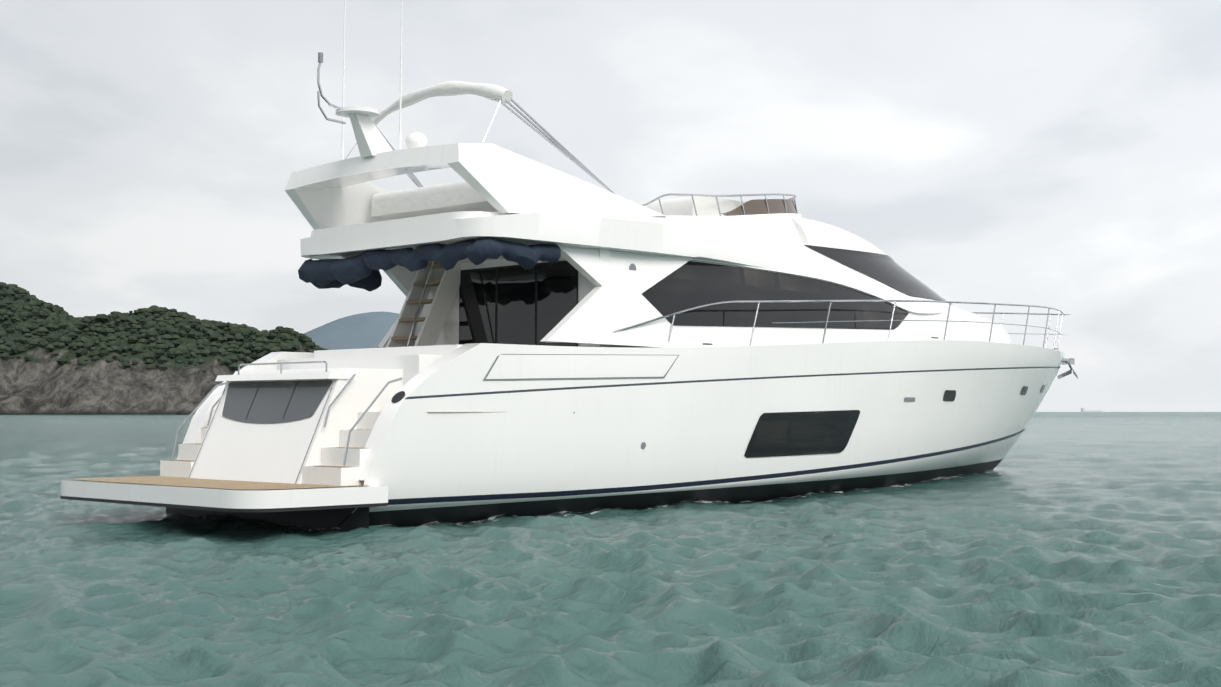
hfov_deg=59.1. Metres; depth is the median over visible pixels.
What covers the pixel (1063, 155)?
sky
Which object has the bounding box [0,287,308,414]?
headland island
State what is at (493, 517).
hull foam
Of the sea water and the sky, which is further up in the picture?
the sky
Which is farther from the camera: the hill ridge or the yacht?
the hill ridge
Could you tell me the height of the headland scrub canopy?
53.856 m
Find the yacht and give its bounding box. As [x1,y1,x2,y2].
[60,0,1077,530]
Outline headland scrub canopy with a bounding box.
[0,282,327,372]
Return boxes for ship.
[1081,407,1101,411]
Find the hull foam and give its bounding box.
[222,469,1001,530]
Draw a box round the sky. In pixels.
[0,0,1220,411]
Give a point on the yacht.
(554, 342)
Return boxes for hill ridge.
[304,311,398,349]
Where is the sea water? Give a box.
[0,412,1220,686]

